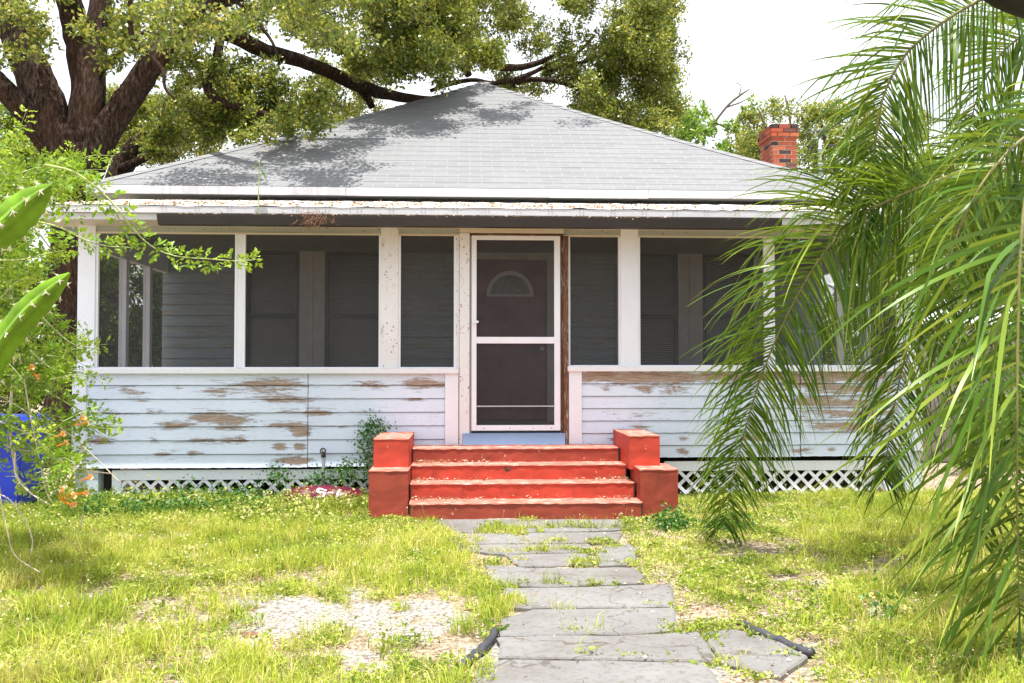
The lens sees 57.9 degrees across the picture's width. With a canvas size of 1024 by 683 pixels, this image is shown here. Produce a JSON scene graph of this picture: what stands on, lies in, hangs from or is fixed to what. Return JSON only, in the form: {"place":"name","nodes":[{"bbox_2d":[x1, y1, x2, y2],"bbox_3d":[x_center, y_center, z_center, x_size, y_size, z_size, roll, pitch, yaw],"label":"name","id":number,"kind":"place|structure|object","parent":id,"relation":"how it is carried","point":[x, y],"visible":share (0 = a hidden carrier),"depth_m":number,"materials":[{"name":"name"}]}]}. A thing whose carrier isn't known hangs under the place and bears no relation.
{"place":"outdoors","nodes":[
{"label":"outdoors","id":0,"kind":"place"},
{"bbox_2d":[0,181,53,254],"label":"climbing cactus","id":1,"kind":"object","parent":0,"point":[22,210],"visible":1,"depth_m":3.04,"materials":[{"name":"green plant"}]},
{"bbox_2d":[0,272,70,383],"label":"climbing cactus","id":2,"kind":"object","parent":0,"point":[30,309],"visible":1,"depth_m":3.61,"materials":[{"name":"green plant"}]},
{"bbox_2d":[0,385,1023,682],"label":"ground","id":3,"kind":"structure","parent":0,"point":[366,613],"depth_m":4.97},
{"bbox_2d":[0,273,47,412],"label":"background tree","id":4,"kind":"object","parent":3,"relation":"on","point":[1,409],"visible":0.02,"depth_m":24.53,"materials":[{"name":"green plant"}]},
{"bbox_2d":[0,414,50,505],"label":"wheeled bin","id":5,"kind":"object","parent":3,"relation":"on","point":[7,486],"visible":0.26,"depth_m":8.50,"materials":[{"name":"blue plastic"}]},
{"bbox_2d":[0,78,67,413],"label":"leafy tree","id":6,"kind":"object","parent":3,"relation":"on","point":[7,120],"visible":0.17,"depth_m":15.84,"materials":[{"name":"green plant"}]},
{"bbox_2d":[0,197,162,413],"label":"shrub","id":7,"kind":"object","parent":3,"relation":"on","point":[108,266],"visible":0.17,"depth_m":14.27,"materials":[{"name":"green plant"}]},
{"bbox_2d":[46,488,182,520],"bbox_3d":[-3.427,1.486,8.010,1.136,0.456,0.536,0,-2,-3],"label":"leafy weed","id":8,"kind":"object","parent":3,"relation":"on","point":[125,504],"visible":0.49,"depth_m":7.98,"materials":[{"name":"green plant"}]},
{"bbox_2d":[0,104,262,572],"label":"trumpet vine","id":9,"kind":"object","parent":3,"relation":"on","point":[59,368],"visible":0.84,"depth_m":5.45,"materials":[{"name":"green plant"}]},
{"bbox_2d":[101,474,231,509],"bbox_3d":[-3.138,1.488,8.401,1.158,0.589,0.530,0,-2,-3],"label":"leafy weed","id":10,"kind":"object","parent":3,"relation":"on","point":[160,493],"visible":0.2,"depth_m":8.39,"materials":[{"name":"green plant"}]},
{"bbox_2d":[95,474,269,498],"bbox_3d":[-3.239,1.546,9.088,1.699,0.481,0.488,0,-2,-3],"label":"skirt weed","id":11,"kind":"object","parent":3,"relation":"on","point":[240,488],"visible":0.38,"depth_m":9.11,"materials":[{"name":"green plant"}]},
{"bbox_2d":[156,482,278,512],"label":"leafy weed","id":12,"kind":"object","parent":3,"relation":"on","point":[184,503],"visible":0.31,"depth_m":8.22,"materials":[{"name":"green plant"}]},
{"bbox_2d":[99,52,396,365],"bbox_3d":[-5.439,-2.196,18.577,6.441,8.416,4.171,0,-2,-13],"label":"oak tree","id":13,"kind":"object","parent":3,"relation":"on","point":[125,159],"visible":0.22,"depth_m":17.10,"materials":[{"name":"green plant"}]},
{"bbox_2d":[239,631,260,636],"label":"dry leaf","id":14,"kind":"object","parent":3,"relation":"on","point":[247,633],"visible":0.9,"depth_m":4.53,"materials":[{"name":"brown plant"}]},
{"bbox_2d":[214,488,334,524],"bbox_3d":[-2.007,1.495,7.860,1.035,0.485,0.662,0,-2,-3],"label":"leafy weed","id":15,"kind":"object","parent":3,"relation":"on","point":[243,508],"visible":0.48,"depth_m":7.86,"materials":[{"name":"green plant"}]},
{"bbox_2d":[250,549,316,598],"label":"sand weed","id":16,"kind":"object","parent":3,"relation":"on","point":[286,587],"visible":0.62,"depth_m":5.29,"materials":[{"name":"green plant"}]},
{"bbox_2d":[232,480,366,514],"bbox_3d":[-1.899,1.478,8.485,1.273,0.443,0.498,0,-2,4],"label":"pale weed","id":17,"kind":"object","parent":3,"relation":"on","point":[336,498],"visible":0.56,"depth_m":8.42,"materials":[{"name":"green plant"}]},
{"bbox_2d":[320,448,325,484],"bbox_3d":[-1.894,1.333,9.269,0.066,0.537,0.117,0,-2,-3],"label":"water spigot","id":18,"kind":"object","parent":3,"relation":"on","point":[323,455],"visible":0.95,"depth_m":9.29,"materials":[{"name":"metal"}]},
{"bbox_2d":[284,485,364,504],"bbox_3d":[-1.792,1.485,8.866,0.748,0.229,0.360,0,-2,-3],"label":"garden sack","id":19,"kind":"object","parent":3,"relation":"on","point":[323,488],"visible":0.45,"depth_m":8.76,"materials":[{"name":"white plastic"}]},
{"bbox_2d":[0,0,697,467],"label":"oak tree","id":20,"kind":"object","parent":3,"relation":"on","point":[638,46],"visible":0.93,"depth_m":13.85,"materials":[{"name":"green plant"}]},
{"bbox_2d":[284,603,438,650],"bbox_3d":[-0.693,1.485,4.415,0.776,0.412,0.388,0,-2,-3],"label":"corner weed","id":21,"kind":"object","parent":3,"relation":"on","point":[383,633],"visible":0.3,"depth_m":4.43,"materials":[{"name":"green plant"}]},
{"bbox_2d":[342,408,396,485],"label":"climbing weed","id":22,"kind":"object","parent":3,"relation":"on","point":[370,430],"visible":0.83,"depth_m":9.25,"materials":[{"name":"green plant"}]},
{"bbox_2d":[453,539,467,553],"bbox_3d":[-0.389,1.497,6.723,0.067,0.072,0.450,0,-2,-14],"label":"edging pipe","id":23,"kind":"object","parent":3,"relation":"on","point":[462,547],"visible":0.35,"depth_m":6.64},
{"bbox_2d":[455,627,498,670],"bbox_3d":[-0.147,1.430,4.307,0.066,0.057,0.592,0,-2,14],"label":"edging pipe","id":24,"kind":"object","parent":3,"relation":"on","point":[488,642],"visible":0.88,"depth_m":4.28,"materials":[{"name":"grey plastic"}]},
{"bbox_2d":[39,82,940,495],"bbox_3d":[-0.440,-1.392,15.075,9.827,6.529,12.315,0,-2,-3],"label":"bungalow","id":25,"kind":"object","parent":3,"relation":"on","point":[439,326],"visible":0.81,"depth_m":11.32,"materials":[{"name":"blue paint"}]},
{"bbox_2d":[245,251,299,366],"bbox_3d":[-3.047,-0.331,11.790,0.681,1.645,0.072,0,-2,-3],"label":"window","id":26,"kind":"structure","parent":25,"relation":"in","point":[272,290],"depth_m":11.82,"materials":[{"name":"black glass"}]},
{"bbox_2d":[289,206,335,232],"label":"debris clump","id":27,"kind":"object","parent":25,"relation":"hanging from","point":[310,221],"visible":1,"depth_m":8.81,"materials":[{"name":"brown plant"}]},
{"bbox_2d":[325,252,378,366],"bbox_3d":[-2.012,-0.329,11.843,0.752,1.645,0.072,0,-2,-3],"label":"window","id":28,"kind":"structure","parent":25,"relation":"in","point":[351,278],"depth_m":11.87,"materials":[{"name":"black glass"}]},
{"bbox_2d":[48,199,833,218],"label":"leaf litter","id":29,"kind":"object","parent":25,"relation":"on","point":[390,204],"visible":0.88,"depth_m":9.38,"materials":[{"name":"brown plant"}]},
{"bbox_2d":[248,159,267,213],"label":"seedling","id":30,"kind":"object","parent":29,"relation":"on","point":[263,173],"visible":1,"depth_m":8.86,"materials":[{"name":"green plant"}]},
{"bbox_2d":[476,261,545,419],"bbox_3d":[-0.011,-0.019,11.903,0.904,2.047,0.124,0,-2,-3],"label":"front door","id":31,"kind":"structure","parent":25,"relation":"in","point":[511,295],"depth_m":11.92,"materials":[{"name":"red paint"}]},
{"bbox_2d":[471,235,559,430],"bbox_3d":[0.042,-0.089,9.486,0.913,2.001,0.070,0,-2,-3],"label":"screen door","id":32,"kind":"structure","parent":25,"relation":"in","point":[555,340],"depth_m":9.49,"materials":[{"name":"white wood"}]},
{"bbox_2d":[640,254,678,364],"bbox_3d":[1.774,-0.324,12.035,0.771,1.645,0.072,0,-2,-3],"label":"window","id":33,"kind":"structure","parent":25,"relation":"in","point":[658,289],"depth_m":12.07,"materials":[{"name":"black glass"}]},
{"bbox_2d":[702,254,753,364],"bbox_3d":[2.814,-0.322,12.088,0.673,1.645,0.072,0,-2,-3],"label":"window","id":34,"kind":"structure","parent":25,"relation":"in","point":[713,271],"depth_m":12.11,"materials":[{"name":"grey glass"}]},
{"bbox_2d":[827,129,1013,147],"bbox_3d":[5.702,-2.708,11.635,0.021,0.363,4.104,1,-2,-34],"label":"power line","id":35,"kind":"object","parent":25,"relation":"attached to","point":[901,146],"visible":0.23,"depth_m":12.29,"materials":[{"name":"black"}]},
{"bbox_2d":[0,483,1010,654],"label":"seed heads","id":36,"kind":"object","parent":3,"relation":"on","point":[61,606],"visible":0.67,"depth_m":6.07,"materials":[{"name":"white plant"}]},
{"bbox_2d":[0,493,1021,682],"bbox_3d":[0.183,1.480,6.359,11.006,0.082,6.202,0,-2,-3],"label":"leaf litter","id":37,"kind":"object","parent":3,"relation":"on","point":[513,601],"visible":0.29,"depth_m":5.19,"materials":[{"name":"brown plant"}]},
{"bbox_2d":[0,482,1023,682],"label":"grass","id":38,"kind":"structure","parent":3,"relation":"on","point":[7,578],"depth_m":5.47,"materials":[{"name":"green plant"}]},
{"bbox_2d":[0,482,1023,682],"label":"ground weeds","id":39,"kind":"object","parent":3,"relation":"on","point":[761,581],"visible":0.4,"depth_m":5.61,"materials":[{"name":"green plant"}]},
{"bbox_2d":[256,456,367,489],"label":"creeping weed","id":40,"kind":"object","parent":39,"relation":"on","point":[336,470],"visible":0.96,"depth_m":9.17,"materials":[{"name":"green plant"}]},
{"bbox_2d":[368,429,677,519],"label":"front steps","id":41,"kind":"structure","parent":3,"relation":"on","point":[396,469],"depth_m":8.41,"materials":[{"name":"red concrete"}]},
{"bbox_2d":[411,459,632,501],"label":"leaf litter","id":42,"kind":"object","parent":41,"relation":"on","point":[452,497],"visible":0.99,"depth_m":8.58,"materials":[{"name":"brown plant"}]},
{"bbox_2d":[641,499,765,533],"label":"leafy weed","id":43,"kind":"object","parent":3,"relation":"on","point":[665,523],"visible":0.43,"depth_m":7.48,"materials":[{"name":"green plant"}]},
{"bbox_2d":[719,93,825,166],"bbox_3d":[6.062,-3.391,21.314,2.509,4.857,2.538,0,-2,10],"label":"sparse tree","id":44,"kind":"object","parent":3,"relation":"on","point":[746,143],"visible":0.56,"depth_m":21.34,"materials":[{"name":"green plant"}]},
{"bbox_2d":[736,620,815,657],"bbox_3d":[1.260,1.434,4.474,0.066,0.058,0.533,1,-2,-24],"label":"edging pipe","id":45,"kind":"object","parent":3,"relation":"on","point":[807,652],"visible":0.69,"depth_m":4.40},
{"bbox_2d":[821,295,860,364],"bbox_3d":[7.696,0.414,27.495,6.846,3.878,4.785,0,-2,-3],"label":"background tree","id":46,"kind":"object","parent":3,"relation":"on","point":[824,360],"visible":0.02,"depth_m":26.35,"materials":[{"name":"green plant"}]},
{"bbox_2d":[677,0,1023,679],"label":"palm tree","id":47,"kind":"object","parent":3,"relation":"on","point":[996,214],"visible":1,"depth_m":5.75,"materials":[{"name":"green plant"}]},
{"bbox_2d":[795,569,926,631],"bbox_3d":[1.881,1.475,4.939,0.790,0.536,0.509,-1,-2,30],"label":"leafy weed","id":48,"kind":"object","parent":3,"relation":"on","point":[876,603],"visible":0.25,"depth_m":4.87,"materials":[{"name":"green plant"}]},
{"bbox_2d":[793,92,936,280],"bbox_3d":[8.311,-3.346,21.537,4.065,4.778,2.848,0,-2,-3],"label":"sparse tree","id":49,"kind":"object","parent":3,"relation":"on","point":[834,140],"visible":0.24,"depth_m":21.02,"materials":[{"name":"green plant"}]},
{"bbox_2d":[833,232,937,457],"bbox_3d":[5.974,0.148,14.527,1.684,4.451,2.754,-1,-2,22],"label":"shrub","id":50,"kind":"object","parent":3,"relation":"on","point":[886,322],"visible":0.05,"depth_m":13.85,"materials":[{"name":"green plant"}]},
{"bbox_2d":[827,283,1023,334],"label":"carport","id":51,"kind":"object","parent":3,"relation":"on","point":[830,285],"visible":0.04,"depth_m":13.71,"materials":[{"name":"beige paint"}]},
{"bbox_2d":[851,146,1023,356],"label":"leafy tree","id":52,"kind":"object","parent":3,"relation":"on","point":[926,149],"visible":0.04,"depth_m":15.51,"materials":[{"name":"green plant"}]},
{"bbox_2d":[920,338,1023,460],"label":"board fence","id":53,"kind":"object","parent":3,"relation":"on","point":[941,441],"visible":0.08,"depth_m":12.90,"materials":[{"name":"grey wood"}]},
{"bbox_2d":[932,393,1023,471],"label":"shrub","id":54,"kind":"object","parent":3,"relation":"on","point":[987,465],"visible":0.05,"depth_m":11.84,"materials":[{"name":"green plant"}]},
{"bbox_2d":[0,0,1023,364],"label":"sky","id":55,"kind":"structure","parent":0,"point":[756,45],"materials":[{"name":"white"}]},
{"bbox_2d":[431,519,807,682],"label":"path","id":56,"kind":"structure","parent":0,"point":[539,652],"depth_m":4.58,"materials":[{"name":"stone"}]},
{"bbox_2d":[664,82,766,154],"bbox_3d":[5.176,-3.817,23.344,3.114,5.557,2.776,0,-2,-3],"label":"pale tree","id":57,"kind":"object","parent":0,"point":[695,128],"visible":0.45,"depth_m":23.26,"materials":[{"name":"green plant"}]},
{"bbox_2d":[775,330,819,364],"bbox_3d":[3.504,0.444,11.435,0.433,1.154,0.540,0,-2,-3],"label":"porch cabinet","id":58,"kind":"object","parent":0,"point":[787,348],"visible":0.16,"depth_m":11.20,"materials":[{"name":"grey paint"}]}
]}

